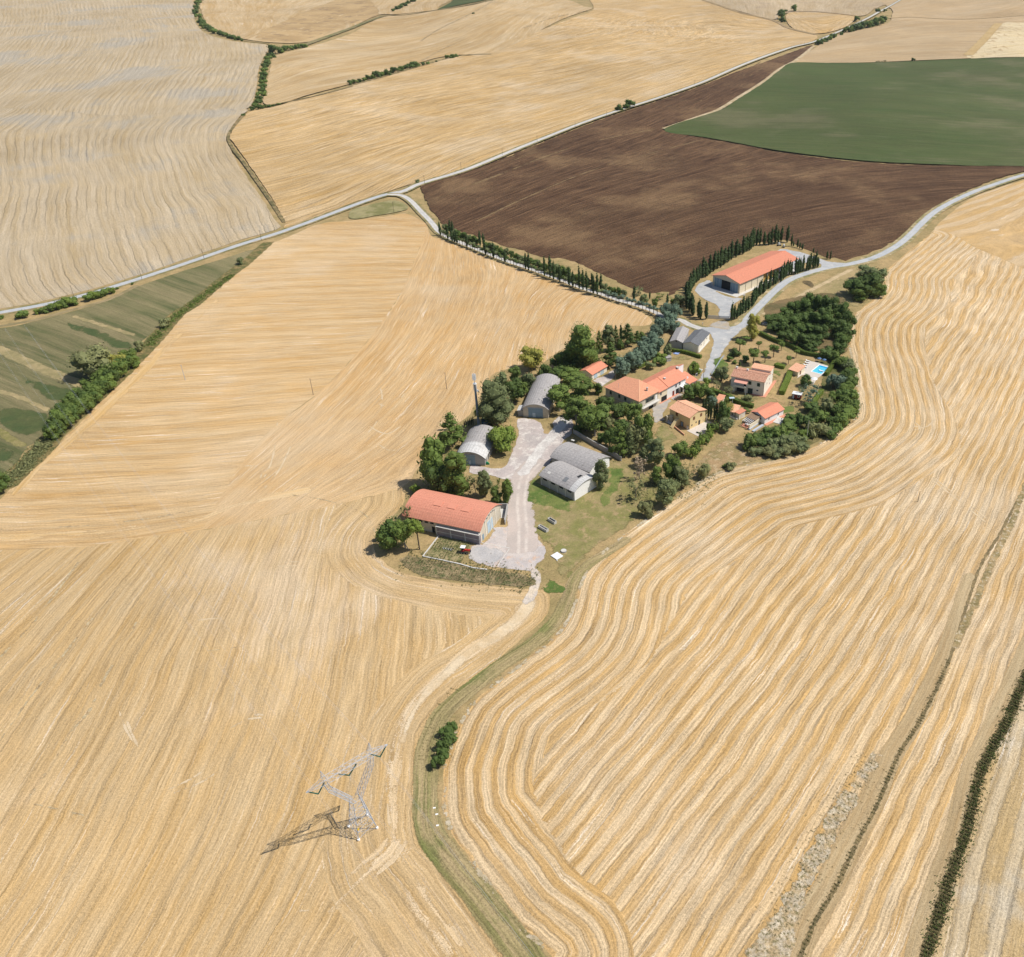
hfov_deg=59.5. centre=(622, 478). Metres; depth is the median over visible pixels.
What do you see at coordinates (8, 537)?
headland
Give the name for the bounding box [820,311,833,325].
broadleaf tree
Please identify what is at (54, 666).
track
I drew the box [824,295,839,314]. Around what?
broadleaf tree
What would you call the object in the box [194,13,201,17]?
shrub
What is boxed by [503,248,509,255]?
broadleaf tree
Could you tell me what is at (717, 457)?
dry ground
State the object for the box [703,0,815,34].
field margin
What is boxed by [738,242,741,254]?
cypress tree
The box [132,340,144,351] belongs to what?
shrub
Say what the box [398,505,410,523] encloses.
thin tree
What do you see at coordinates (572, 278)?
cypress tree
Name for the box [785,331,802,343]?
broadleaf tree
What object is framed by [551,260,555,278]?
cypress tree
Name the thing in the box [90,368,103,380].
broadleaf tree
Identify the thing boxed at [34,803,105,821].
gully
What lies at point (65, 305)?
shrub
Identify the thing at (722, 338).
road
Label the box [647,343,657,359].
broadleaf tree
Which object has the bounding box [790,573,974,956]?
bank
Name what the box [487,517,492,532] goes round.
door
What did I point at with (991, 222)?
stubble field
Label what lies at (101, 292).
shrub
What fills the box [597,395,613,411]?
broadleaf tree
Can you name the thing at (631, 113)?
weedy strip
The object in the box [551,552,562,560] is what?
slab
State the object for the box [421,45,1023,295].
ploughed field
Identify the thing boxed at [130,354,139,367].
broadleaf tree
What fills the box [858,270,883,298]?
broadleaf tree
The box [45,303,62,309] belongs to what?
shrub
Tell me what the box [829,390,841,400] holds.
shrub
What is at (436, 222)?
verge
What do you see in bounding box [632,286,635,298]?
cypress tree
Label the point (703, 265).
cypress tree
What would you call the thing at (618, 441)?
conifer tree
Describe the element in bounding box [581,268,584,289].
cypress tree
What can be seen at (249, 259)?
hedge bank
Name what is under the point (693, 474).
orchard grass
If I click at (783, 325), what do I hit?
broadleaf tree
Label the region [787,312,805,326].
broadleaf tree
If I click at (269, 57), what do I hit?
shrub
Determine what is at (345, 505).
track
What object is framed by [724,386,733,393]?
thin tree
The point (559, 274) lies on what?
cypress tree
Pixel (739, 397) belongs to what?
lawn
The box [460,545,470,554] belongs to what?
tractor
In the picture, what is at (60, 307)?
shrub
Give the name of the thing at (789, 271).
cypress tree
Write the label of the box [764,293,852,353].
woodland floor
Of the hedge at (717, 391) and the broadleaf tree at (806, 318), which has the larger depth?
the broadleaf tree at (806, 318)
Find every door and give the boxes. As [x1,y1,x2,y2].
[465,454,475,464]
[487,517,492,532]
[527,407,543,417]
[714,277,721,287]
[730,282,737,292]
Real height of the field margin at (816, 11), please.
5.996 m
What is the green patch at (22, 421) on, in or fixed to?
on the green field at (140, 311)
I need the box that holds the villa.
[729,363,775,397]
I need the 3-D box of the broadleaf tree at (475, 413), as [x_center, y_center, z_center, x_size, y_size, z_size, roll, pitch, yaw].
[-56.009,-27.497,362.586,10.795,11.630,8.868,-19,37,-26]
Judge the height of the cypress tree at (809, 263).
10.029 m
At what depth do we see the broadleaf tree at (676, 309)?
452.94 m
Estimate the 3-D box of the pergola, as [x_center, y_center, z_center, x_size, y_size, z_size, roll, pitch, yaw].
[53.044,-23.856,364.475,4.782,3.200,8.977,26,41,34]
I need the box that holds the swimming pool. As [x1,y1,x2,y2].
[811,365,827,374]
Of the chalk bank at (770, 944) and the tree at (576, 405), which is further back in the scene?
the tree at (576, 405)
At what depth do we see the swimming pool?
407.43 m
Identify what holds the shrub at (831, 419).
on the weedy ground at (836, 369)
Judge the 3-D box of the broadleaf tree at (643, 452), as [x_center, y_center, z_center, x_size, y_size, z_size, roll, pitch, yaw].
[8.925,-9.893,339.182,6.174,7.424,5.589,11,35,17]
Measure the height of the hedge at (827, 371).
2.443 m
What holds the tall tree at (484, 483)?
on the ground at (546, 566)
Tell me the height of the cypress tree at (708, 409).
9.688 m
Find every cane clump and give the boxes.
[685,445,698,457]
[691,441,702,453]
[693,434,704,448]
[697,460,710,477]
[698,432,709,445]
[704,420,719,431]
[704,426,714,439]
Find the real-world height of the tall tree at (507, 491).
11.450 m
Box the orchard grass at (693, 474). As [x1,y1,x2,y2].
[635,460,722,515]
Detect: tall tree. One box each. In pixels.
[439,448,472,496]
[475,376,514,426]
[476,468,492,496]
[489,485,502,502]
[501,478,513,503]
[562,321,599,367]
[591,458,609,490]
[601,323,615,348]
[644,436,666,466]
[649,465,662,484]
[746,311,760,338]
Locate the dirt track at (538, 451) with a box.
[517,419,570,475]
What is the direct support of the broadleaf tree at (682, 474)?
on the ground at (546, 566)
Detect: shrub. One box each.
[14,309,29,317]
[33,441,40,446]
[38,307,48,312]
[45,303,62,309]
[46,303,56,310]
[53,301,64,309]
[56,300,68,307]
[59,296,77,303]
[68,296,78,304]
[81,292,97,299]
[86,290,100,298]
[95,290,106,298]
[101,288,108,296]
[105,287,114,292]
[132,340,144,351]
[157,318,170,328]
[191,8,198,13]
[194,0,201,4]
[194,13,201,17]
[236,257,243,264]
[253,99,262,103]
[254,95,263,98]
[255,90,267,95]
[258,71,267,76]
[258,79,267,83]
[258,83,266,88]
[259,63,269,67]
[263,55,272,60]
[266,44,281,53]
[266,52,276,57]
[371,71,381,77]
[384,68,390,75]
[390,67,399,72]
[409,60,418,67]
[409,483,420,492]
[430,755,445,768]
[433,739,453,753]
[434,747,451,758]
[437,725,457,743]
[445,720,459,730]
[537,362,550,374]
[548,366,562,377]
[558,364,572,371]
[562,395,574,406]
[573,424,582,433]
[596,432,603,442]
[599,423,606,430]
[603,417,615,429]
[613,418,630,431]
[614,103,623,111]
[616,338,624,348]
[621,428,627,440]
[624,98,635,108]
[637,501,654,518]
[644,361,655,369]
[652,356,667,364]
[655,352,667,357]
[692,363,701,373]
[703,377,710,386]
[724,396,731,402]
[724,461,736,470]
[729,347,741,356]
[742,355,748,362]
[742,432,758,450]
[748,446,762,456]
[751,431,767,445]
[760,432,772,440]
[761,426,772,433]
[761,445,775,455]
[766,437,779,447]
[770,425,785,438]
[772,422,786,432]
[772,446,784,458]
[778,12,786,16]
[778,16,785,21]
[778,433,791,445]
[780,417,798,431]
[781,440,796,455]
[784,412,797,424]
[789,430,799,442]
[790,4,796,10]
[791,440,809,453]
[795,435,806,443]
[796,410,803,422]
[797,414,817,427]
[797,428,809,438]
[802,401,820,409]
[806,421,824,439]
[807,407,819,417]
[815,409,829,422]
[819,423,833,435]
[820,398,833,411]
[825,415,839,425]
[825,425,840,439]
[826,374,843,388]
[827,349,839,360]
[828,404,841,414]
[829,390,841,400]
[830,422,843,432]
[831,375,847,388]
[833,356,854,367]
[834,412,850,426]
[835,389,848,400]
[835,401,844,412]
[836,394,852,403]
[839,368,856,377]
[839,379,854,390]
[839,404,857,419]
[841,358,855,367]
[843,366,860,376]
[844,26,852,31]
[846,375,859,385]
[846,388,859,399]
[847,398,862,413]
[852,23,859,29]
[865,21,871,27]
[871,18,878,25]
[874,17,884,21]
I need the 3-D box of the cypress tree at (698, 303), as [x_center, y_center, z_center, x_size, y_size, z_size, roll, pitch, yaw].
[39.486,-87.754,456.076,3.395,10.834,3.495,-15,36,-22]
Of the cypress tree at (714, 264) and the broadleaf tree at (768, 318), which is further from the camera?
the cypress tree at (714, 264)
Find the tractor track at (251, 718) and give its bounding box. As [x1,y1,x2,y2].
[231,717,261,727]
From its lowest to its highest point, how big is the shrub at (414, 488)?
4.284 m
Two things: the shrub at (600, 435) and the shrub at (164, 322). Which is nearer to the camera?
the shrub at (600, 435)
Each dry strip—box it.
[0,285,137,326]
[0,346,81,386]
[0,390,48,410]
[0,428,26,446]
[72,316,134,335]
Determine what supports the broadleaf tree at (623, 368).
on the ground at (546, 566)
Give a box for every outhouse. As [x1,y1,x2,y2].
[716,394,725,407]
[730,404,740,416]
[735,408,745,418]
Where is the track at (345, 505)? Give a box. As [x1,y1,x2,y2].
[293,495,379,542]
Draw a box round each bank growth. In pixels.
[4,437,61,486]
[144,274,234,345]
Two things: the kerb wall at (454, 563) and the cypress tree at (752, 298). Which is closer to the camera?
the kerb wall at (454, 563)
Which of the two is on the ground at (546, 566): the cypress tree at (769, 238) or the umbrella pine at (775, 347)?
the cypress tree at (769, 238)
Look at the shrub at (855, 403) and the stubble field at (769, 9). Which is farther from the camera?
the stubble field at (769, 9)
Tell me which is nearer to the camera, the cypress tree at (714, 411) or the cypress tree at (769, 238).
the cypress tree at (714, 411)
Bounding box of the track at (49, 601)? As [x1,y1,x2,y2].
[0,551,87,656]
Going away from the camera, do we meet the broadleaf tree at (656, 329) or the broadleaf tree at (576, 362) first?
the broadleaf tree at (576, 362)
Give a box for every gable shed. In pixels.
[670,326,688,348]
[683,329,709,352]
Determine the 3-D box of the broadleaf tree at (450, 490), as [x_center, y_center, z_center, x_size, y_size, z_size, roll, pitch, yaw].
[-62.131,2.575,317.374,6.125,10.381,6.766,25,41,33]
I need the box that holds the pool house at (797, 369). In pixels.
[789,363,804,375]
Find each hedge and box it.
[672,348,701,358]
[689,361,695,373]
[710,387,734,400]
[733,398,753,408]
[758,331,828,358]
[774,362,785,368]
[779,369,792,394]
[810,389,823,402]
[824,359,835,375]
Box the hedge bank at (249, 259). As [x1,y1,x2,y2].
[3,242,272,488]
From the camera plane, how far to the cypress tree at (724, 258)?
522.67 m
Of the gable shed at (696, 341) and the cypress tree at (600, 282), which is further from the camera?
the cypress tree at (600, 282)
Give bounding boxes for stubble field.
[0,0,267,114]
[0,108,280,307]
[0,213,427,549]
[0,488,549,956]
[192,0,450,42]
[201,229,651,529]
[230,0,816,227]
[263,0,591,104]
[442,230,1023,956]
[707,0,884,18]
[786,12,855,32]
[796,0,1023,62]
[931,180,1023,268]
[967,22,1023,57]
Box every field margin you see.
[304,16,382,44]
[385,0,490,15]
[441,345,860,947]
[663,46,814,128]
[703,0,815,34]
[785,11,849,14]
[890,15,1022,18]
[964,23,1001,54]
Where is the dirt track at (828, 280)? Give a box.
[762,269,852,314]
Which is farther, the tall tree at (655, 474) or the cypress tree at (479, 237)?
the cypress tree at (479, 237)
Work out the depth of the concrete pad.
367.23 m
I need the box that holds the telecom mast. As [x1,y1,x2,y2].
[472,373,479,424]
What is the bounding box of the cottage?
[750,402,785,425]
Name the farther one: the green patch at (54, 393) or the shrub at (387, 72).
the shrub at (387, 72)
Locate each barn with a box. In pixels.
[402,489,501,544]
[711,251,798,296]
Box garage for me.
[580,361,607,378]
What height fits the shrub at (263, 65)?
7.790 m
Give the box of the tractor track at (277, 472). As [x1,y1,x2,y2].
[265,417,302,487]
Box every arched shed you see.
[458,425,493,465]
[517,373,560,417]
[539,461,596,500]
[550,439,608,474]
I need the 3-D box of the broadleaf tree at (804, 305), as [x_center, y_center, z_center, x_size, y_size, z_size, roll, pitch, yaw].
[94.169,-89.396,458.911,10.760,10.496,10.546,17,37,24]
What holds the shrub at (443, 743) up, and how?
on the ground at (546, 566)
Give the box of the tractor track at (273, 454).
[264,422,277,476]
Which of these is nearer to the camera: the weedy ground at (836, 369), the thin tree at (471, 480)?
the thin tree at (471, 480)
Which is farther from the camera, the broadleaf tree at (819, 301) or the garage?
the broadleaf tree at (819, 301)
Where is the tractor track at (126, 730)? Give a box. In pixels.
[119,711,132,741]
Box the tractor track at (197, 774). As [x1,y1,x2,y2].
[170,772,200,788]
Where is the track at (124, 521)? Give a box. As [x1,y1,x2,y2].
[0,511,189,529]
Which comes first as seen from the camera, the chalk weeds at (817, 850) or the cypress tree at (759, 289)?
the chalk weeds at (817, 850)
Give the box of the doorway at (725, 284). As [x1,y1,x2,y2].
[721,280,730,290]
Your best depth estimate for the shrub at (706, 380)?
392.30 m
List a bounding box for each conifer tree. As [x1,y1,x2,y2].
[434,411,468,446]
[595,330,602,351]
[600,341,616,366]
[605,422,629,456]
[613,325,618,342]
[616,323,637,345]
[622,431,637,454]
[634,330,640,341]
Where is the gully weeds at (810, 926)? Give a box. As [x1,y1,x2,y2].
[797,658,950,956]
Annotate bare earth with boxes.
[802,281,813,287]
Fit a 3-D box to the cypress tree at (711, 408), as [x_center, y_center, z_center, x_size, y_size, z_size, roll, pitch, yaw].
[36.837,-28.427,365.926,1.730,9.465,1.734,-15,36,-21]
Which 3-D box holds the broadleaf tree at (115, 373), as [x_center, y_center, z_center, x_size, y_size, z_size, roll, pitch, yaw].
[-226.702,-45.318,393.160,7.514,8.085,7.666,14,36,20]
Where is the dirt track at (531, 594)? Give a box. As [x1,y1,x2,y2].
[522,569,540,603]
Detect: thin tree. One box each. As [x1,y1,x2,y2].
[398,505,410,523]
[466,475,479,495]
[626,475,644,501]
[630,455,646,479]
[635,285,643,295]
[711,380,722,388]
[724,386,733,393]
[801,383,819,402]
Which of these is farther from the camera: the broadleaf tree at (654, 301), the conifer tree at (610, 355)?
the broadleaf tree at (654, 301)
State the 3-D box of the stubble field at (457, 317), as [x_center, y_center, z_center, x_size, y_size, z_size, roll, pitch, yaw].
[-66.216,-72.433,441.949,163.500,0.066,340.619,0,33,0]
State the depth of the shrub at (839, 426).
356.33 m
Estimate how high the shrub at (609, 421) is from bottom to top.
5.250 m
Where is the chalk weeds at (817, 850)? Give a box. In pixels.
[758,753,878,936]
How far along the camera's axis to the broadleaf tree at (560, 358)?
403.66 m
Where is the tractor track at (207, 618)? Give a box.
[198,617,218,620]
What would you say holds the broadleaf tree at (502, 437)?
on the ground at (546, 566)
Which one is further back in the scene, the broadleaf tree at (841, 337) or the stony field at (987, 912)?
the broadleaf tree at (841, 337)
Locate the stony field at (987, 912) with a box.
[931,693,1023,956]
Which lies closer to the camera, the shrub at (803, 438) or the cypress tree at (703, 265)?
the shrub at (803, 438)
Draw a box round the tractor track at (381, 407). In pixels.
[368,388,382,431]
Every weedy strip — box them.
[429,129,653,200]
[477,140,698,220]
[483,64,761,167]
[513,61,760,152]
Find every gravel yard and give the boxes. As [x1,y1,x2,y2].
[469,416,573,479]
[469,546,503,563]
[471,527,545,570]
[593,371,614,385]
[652,378,702,422]
[695,280,744,317]
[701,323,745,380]
[710,321,729,329]
[777,249,844,270]
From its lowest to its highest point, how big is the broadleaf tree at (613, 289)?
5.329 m
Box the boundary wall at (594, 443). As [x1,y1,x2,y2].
[573,429,621,460]
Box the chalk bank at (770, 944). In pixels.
[745,752,882,956]
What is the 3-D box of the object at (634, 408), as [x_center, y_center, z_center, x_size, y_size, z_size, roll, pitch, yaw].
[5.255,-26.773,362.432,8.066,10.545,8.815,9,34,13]
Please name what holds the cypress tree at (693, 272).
on the ground at (546, 566)
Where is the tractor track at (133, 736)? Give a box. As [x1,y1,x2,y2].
[126,722,137,745]
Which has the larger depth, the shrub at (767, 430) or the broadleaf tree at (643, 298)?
the broadleaf tree at (643, 298)
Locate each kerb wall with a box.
[422,535,438,556]
[423,556,486,569]
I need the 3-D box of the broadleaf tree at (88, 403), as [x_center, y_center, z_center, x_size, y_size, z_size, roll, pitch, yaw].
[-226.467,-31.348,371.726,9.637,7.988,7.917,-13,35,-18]
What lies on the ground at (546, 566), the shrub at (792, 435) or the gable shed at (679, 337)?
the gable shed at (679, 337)
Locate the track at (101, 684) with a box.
[30,622,136,795]
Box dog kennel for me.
[665,354,671,361]
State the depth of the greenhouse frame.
361.41 m
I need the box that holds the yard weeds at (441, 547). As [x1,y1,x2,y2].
[422,537,470,562]
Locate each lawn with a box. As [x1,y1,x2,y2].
[527,480,569,511]
[529,460,659,576]
[541,578,564,592]
[600,468,623,505]
[655,423,676,441]
[672,356,688,359]
[712,357,728,371]
[732,394,755,400]
[768,370,780,393]
[782,406,794,412]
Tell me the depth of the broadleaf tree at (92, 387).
377.30 m
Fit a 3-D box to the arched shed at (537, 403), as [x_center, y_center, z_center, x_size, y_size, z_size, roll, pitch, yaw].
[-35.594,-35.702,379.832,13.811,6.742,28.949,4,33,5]
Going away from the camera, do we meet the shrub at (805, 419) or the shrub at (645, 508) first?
the shrub at (645, 508)
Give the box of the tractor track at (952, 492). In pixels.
[933,477,985,517]
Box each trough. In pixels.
[538,524,548,532]
[548,517,556,524]
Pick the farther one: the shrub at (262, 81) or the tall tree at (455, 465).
the shrub at (262, 81)
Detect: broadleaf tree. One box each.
[0,471,11,491]
[40,418,65,435]
[41,425,60,440]
[45,407,61,422]
[49,401,65,413]
[50,414,69,430]
[55,407,74,427]
[60,393,75,404]
[62,403,79,419]
[65,342,114,376]
[65,398,85,416]
[67,386,79,397]
[71,386,84,397]
[74,393,94,411]
[77,389,101,404]
[78,378,92,390]
[83,383,103,401]
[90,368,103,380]
[92,378,111,394]
[96,372,117,390]
[97,363,112,370]
[102,368,119,381]
[107,352,126,361]
[109,360,129,376]
[113,355,134,368]
[117,347,140,364]
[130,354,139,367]
[375,515,398,549]
[416,434,448,485]
[423,463,452,492]
[445,478,454,494]
[459,232,465,238]
[472,401,487,421]
[486,424,515,452]
[492,369,508,397]
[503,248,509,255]
[505,376,525,402]
[505,401,514,419]
[517,343,545,370]
[518,372,536,389]
[521,381,528,393]
[530,258,537,264]
[549,351,568,367]
[561,266,570,276]
[563,344,575,366]
[570,356,584,368]
[575,416,589,431]
[590,344,600,361]
[593,383,602,394]
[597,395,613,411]
[601,283,607,289]
[602,428,613,445]
[609,287,616,292]
[609,402,627,417]
[613,355,631,376]
[616,287,620,296]
[623,349,642,370]
[625,424,647,449]
[632,411,654,446]
[635,340,654,361]
[637,444,649,460]
[638,349,645,361]
[639,294,648,302]
[641,336,650,342]
[646,322,662,337]
[647,332,663,351]
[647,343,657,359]
[651,298,657,306]
[653,317,670,331]
[654,476,676,505]
[659,302,671,316]
[661,451,681,478]
[663,310,677,324]
[663,343,671,354]
[667,477,680,492]
[668,304,682,318]
[669,321,679,331]
[671,439,688,456]
[673,463,690,488]
[674,293,685,306]
[681,383,695,399]
[693,382,707,398]
[704,387,716,401]
[707,395,717,407]
[713,365,729,381]
[716,400,730,419]
[719,416,735,431]
[741,394,753,402]
[763,314,779,323]
[765,321,779,331]
[770,312,787,320]
[776,318,792,330]
[777,330,792,340]
[779,306,793,317]
[785,300,801,314]
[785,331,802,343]
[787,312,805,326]
[791,322,807,334]
[795,297,812,312]
[797,332,812,347]
[799,373,812,386]
[800,310,813,324]
[804,323,814,334]
[804,339,818,351]
[805,291,816,311]
[809,311,823,326]
[809,333,824,346]
[812,324,830,338]
[813,293,829,310]
[817,305,832,323]
[818,345,834,356]
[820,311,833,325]
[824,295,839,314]
[826,317,846,335]
[832,301,849,319]
[832,331,850,345]
[832,342,847,354]
[836,322,855,338]
[841,275,864,291]
[841,308,856,325]
[849,288,868,301]
[855,263,877,276]
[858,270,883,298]
[867,266,888,283]
[874,283,888,296]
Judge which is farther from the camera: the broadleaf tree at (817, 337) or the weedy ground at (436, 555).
the broadleaf tree at (817, 337)
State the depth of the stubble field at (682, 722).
246.10 m
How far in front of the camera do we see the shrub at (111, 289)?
486.02 m
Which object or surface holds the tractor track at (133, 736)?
on the stubble field at (248, 848)
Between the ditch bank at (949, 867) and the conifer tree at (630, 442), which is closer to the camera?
the ditch bank at (949, 867)
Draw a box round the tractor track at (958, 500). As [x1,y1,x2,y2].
[930,478,985,521]
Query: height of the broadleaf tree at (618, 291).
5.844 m
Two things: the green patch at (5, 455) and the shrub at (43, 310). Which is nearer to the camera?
the green patch at (5, 455)
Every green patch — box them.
[0,407,46,434]
[0,446,12,461]
[26,379,70,400]
[67,323,131,348]
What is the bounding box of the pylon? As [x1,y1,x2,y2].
[306,743,387,840]
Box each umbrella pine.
[406,518,423,549]
[735,338,746,350]
[748,347,759,363]
[761,350,768,362]
[768,344,779,356]
[778,341,784,348]
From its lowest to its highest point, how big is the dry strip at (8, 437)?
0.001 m
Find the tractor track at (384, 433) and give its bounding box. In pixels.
[370,426,400,433]
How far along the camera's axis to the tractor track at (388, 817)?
208.52 m
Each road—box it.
[0,191,405,313]
[387,194,701,328]
[395,0,899,192]
[736,174,1023,325]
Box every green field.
[0,249,253,473]
[439,0,481,8]
[664,57,1023,165]
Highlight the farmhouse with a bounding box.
[604,364,697,413]
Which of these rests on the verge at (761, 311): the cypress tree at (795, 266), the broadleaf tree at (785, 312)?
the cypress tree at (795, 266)
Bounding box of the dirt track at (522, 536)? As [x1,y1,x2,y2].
[505,459,550,553]
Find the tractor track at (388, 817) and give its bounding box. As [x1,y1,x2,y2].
[385,783,390,826]
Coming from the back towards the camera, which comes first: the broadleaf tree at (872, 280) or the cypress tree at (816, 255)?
the cypress tree at (816, 255)
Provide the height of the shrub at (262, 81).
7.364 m
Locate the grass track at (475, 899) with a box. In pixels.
[412,537,630,956]
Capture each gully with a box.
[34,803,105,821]
[422,2,491,39]
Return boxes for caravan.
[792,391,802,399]
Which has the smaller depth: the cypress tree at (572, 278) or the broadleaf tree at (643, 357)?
the broadleaf tree at (643, 357)
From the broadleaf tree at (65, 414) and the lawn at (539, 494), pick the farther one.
the broadleaf tree at (65, 414)
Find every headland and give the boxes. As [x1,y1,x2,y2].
[0,487,311,541]
[11,298,218,494]
[327,838,410,913]
[385,600,535,842]
[400,600,534,743]
[403,878,465,956]
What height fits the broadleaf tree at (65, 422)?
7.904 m
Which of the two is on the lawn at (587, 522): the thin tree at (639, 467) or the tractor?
the thin tree at (639, 467)
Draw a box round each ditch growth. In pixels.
[920,670,1023,956]
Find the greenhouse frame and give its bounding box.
[752,424,763,431]
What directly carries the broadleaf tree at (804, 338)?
on the woodland floor
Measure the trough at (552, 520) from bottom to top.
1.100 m
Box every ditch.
[227,114,284,221]
[270,54,471,104]
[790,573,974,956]
[797,498,1017,956]
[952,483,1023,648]
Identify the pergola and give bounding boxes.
[740,412,760,428]
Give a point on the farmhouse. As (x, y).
(660, 387)
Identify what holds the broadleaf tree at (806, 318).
on the woodland floor
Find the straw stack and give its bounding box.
[763,269,777,281]
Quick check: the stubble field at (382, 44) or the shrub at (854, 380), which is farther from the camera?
the stubble field at (382, 44)
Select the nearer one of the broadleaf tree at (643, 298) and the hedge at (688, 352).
the hedge at (688, 352)
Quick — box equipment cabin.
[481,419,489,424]
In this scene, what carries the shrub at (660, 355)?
on the ground at (546, 566)
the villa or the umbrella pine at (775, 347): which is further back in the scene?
the umbrella pine at (775, 347)
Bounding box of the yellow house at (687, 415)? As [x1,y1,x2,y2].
[665,400,712,436]
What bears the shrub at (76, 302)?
on the ground at (546, 566)
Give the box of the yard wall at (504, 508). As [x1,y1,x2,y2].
[497,503,507,524]
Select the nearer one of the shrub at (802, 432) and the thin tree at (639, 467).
the thin tree at (639, 467)
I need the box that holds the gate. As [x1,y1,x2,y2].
[707,315,733,319]
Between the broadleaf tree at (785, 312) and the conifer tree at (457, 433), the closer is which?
the conifer tree at (457, 433)
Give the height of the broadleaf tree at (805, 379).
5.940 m
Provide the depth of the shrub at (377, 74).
1112.80 m
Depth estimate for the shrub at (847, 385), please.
385.19 m
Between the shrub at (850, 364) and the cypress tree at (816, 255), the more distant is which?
the cypress tree at (816, 255)
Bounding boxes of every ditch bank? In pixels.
[904,636,1023,956]
[919,674,1023,956]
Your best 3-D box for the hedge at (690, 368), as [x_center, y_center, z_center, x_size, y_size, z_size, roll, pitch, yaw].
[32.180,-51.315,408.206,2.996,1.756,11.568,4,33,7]
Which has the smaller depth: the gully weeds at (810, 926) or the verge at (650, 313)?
the gully weeds at (810, 926)
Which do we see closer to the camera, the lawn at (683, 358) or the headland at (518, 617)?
the headland at (518, 617)
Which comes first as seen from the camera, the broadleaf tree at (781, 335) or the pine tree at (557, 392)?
the pine tree at (557, 392)
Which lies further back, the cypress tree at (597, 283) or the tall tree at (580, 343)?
the cypress tree at (597, 283)
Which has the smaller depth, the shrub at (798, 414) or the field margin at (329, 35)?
the shrub at (798, 414)
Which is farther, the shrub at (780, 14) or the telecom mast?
the shrub at (780, 14)
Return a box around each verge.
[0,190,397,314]
[349,201,407,218]
[387,193,706,329]
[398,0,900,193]
[508,264,655,316]
[729,172,1023,330]
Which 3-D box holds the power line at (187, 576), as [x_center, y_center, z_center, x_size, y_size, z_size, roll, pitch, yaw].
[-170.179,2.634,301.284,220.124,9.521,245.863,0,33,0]
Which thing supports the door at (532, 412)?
in the arched shed at (537, 403)
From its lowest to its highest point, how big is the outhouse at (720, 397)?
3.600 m
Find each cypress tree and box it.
[447,220,450,233]
[477,231,480,245]
[491,241,494,257]
[524,253,526,268]
[526,253,530,269]
[543,256,545,275]
[548,256,551,277]
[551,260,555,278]
[558,265,561,281]
[567,266,570,284]
[571,270,574,285]
[577,264,580,287]
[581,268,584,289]
[584,269,588,290]
[591,275,594,293]
[595,271,598,294]
[598,274,602,288]
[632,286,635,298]
[684,290,689,308]
[690,303,695,315]
[692,267,695,286]
[695,266,699,281]
[696,298,700,317]
[698,302,702,318]
[701,257,705,277]
[704,300,708,318]
[705,259,708,276]
[707,398,709,417]
[708,257,712,272]
[709,401,712,418]
[712,253,716,270]
[713,405,715,419]
[716,250,719,268]
[719,254,722,267]
[720,246,724,262]
[723,249,725,264]
[727,246,730,261]
[730,241,733,258]
[730,302,733,320]
[733,305,736,318]
[734,239,738,256]
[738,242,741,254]
[739,301,742,314]
[741,236,745,253]
[742,296,745,313]
[746,234,749,250]
[748,233,752,249]
[751,290,754,306]
[755,227,759,245]
[758,280,761,294]
[759,227,762,244]
[762,231,766,244]
[762,279,765,293]
[767,232,770,244]
[770,227,774,243]
[774,224,778,243]
[777,229,779,242]
[780,226,783,241]
[783,261,786,278]
[785,226,789,241]
[788,260,791,274]
[794,257,797,273]
[797,256,799,273]
[802,255,804,271]
[806,255,808,270]
[808,254,811,269]
[812,253,815,268]
[814,249,817,267]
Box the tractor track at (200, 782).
[174,771,217,792]
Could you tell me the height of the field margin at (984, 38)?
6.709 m
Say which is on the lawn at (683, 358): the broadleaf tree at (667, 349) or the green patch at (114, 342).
the broadleaf tree at (667, 349)
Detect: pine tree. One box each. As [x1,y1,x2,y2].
[390,517,412,548]
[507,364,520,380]
[544,383,572,411]
[558,365,589,381]
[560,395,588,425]
[568,374,595,398]
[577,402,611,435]
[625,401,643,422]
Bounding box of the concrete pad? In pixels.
[773,417,783,423]
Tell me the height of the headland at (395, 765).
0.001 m
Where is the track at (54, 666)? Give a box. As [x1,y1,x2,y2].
[2,591,115,737]
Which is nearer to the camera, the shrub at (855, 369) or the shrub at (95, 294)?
the shrub at (855, 369)
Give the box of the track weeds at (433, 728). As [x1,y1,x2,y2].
[418,688,455,759]
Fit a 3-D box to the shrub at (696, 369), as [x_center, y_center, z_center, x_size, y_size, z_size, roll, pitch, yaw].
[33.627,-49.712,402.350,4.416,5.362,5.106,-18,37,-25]
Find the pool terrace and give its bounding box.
[797,361,827,383]
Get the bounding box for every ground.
[0,0,1023,956]
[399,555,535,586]
[426,536,470,560]
[692,438,767,479]
[730,338,820,364]
[748,356,853,454]
[768,378,784,403]
[790,267,859,306]
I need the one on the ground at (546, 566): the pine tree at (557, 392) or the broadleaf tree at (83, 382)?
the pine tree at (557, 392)
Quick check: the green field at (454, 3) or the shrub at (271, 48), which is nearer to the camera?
the shrub at (271, 48)
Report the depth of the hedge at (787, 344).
426.37 m

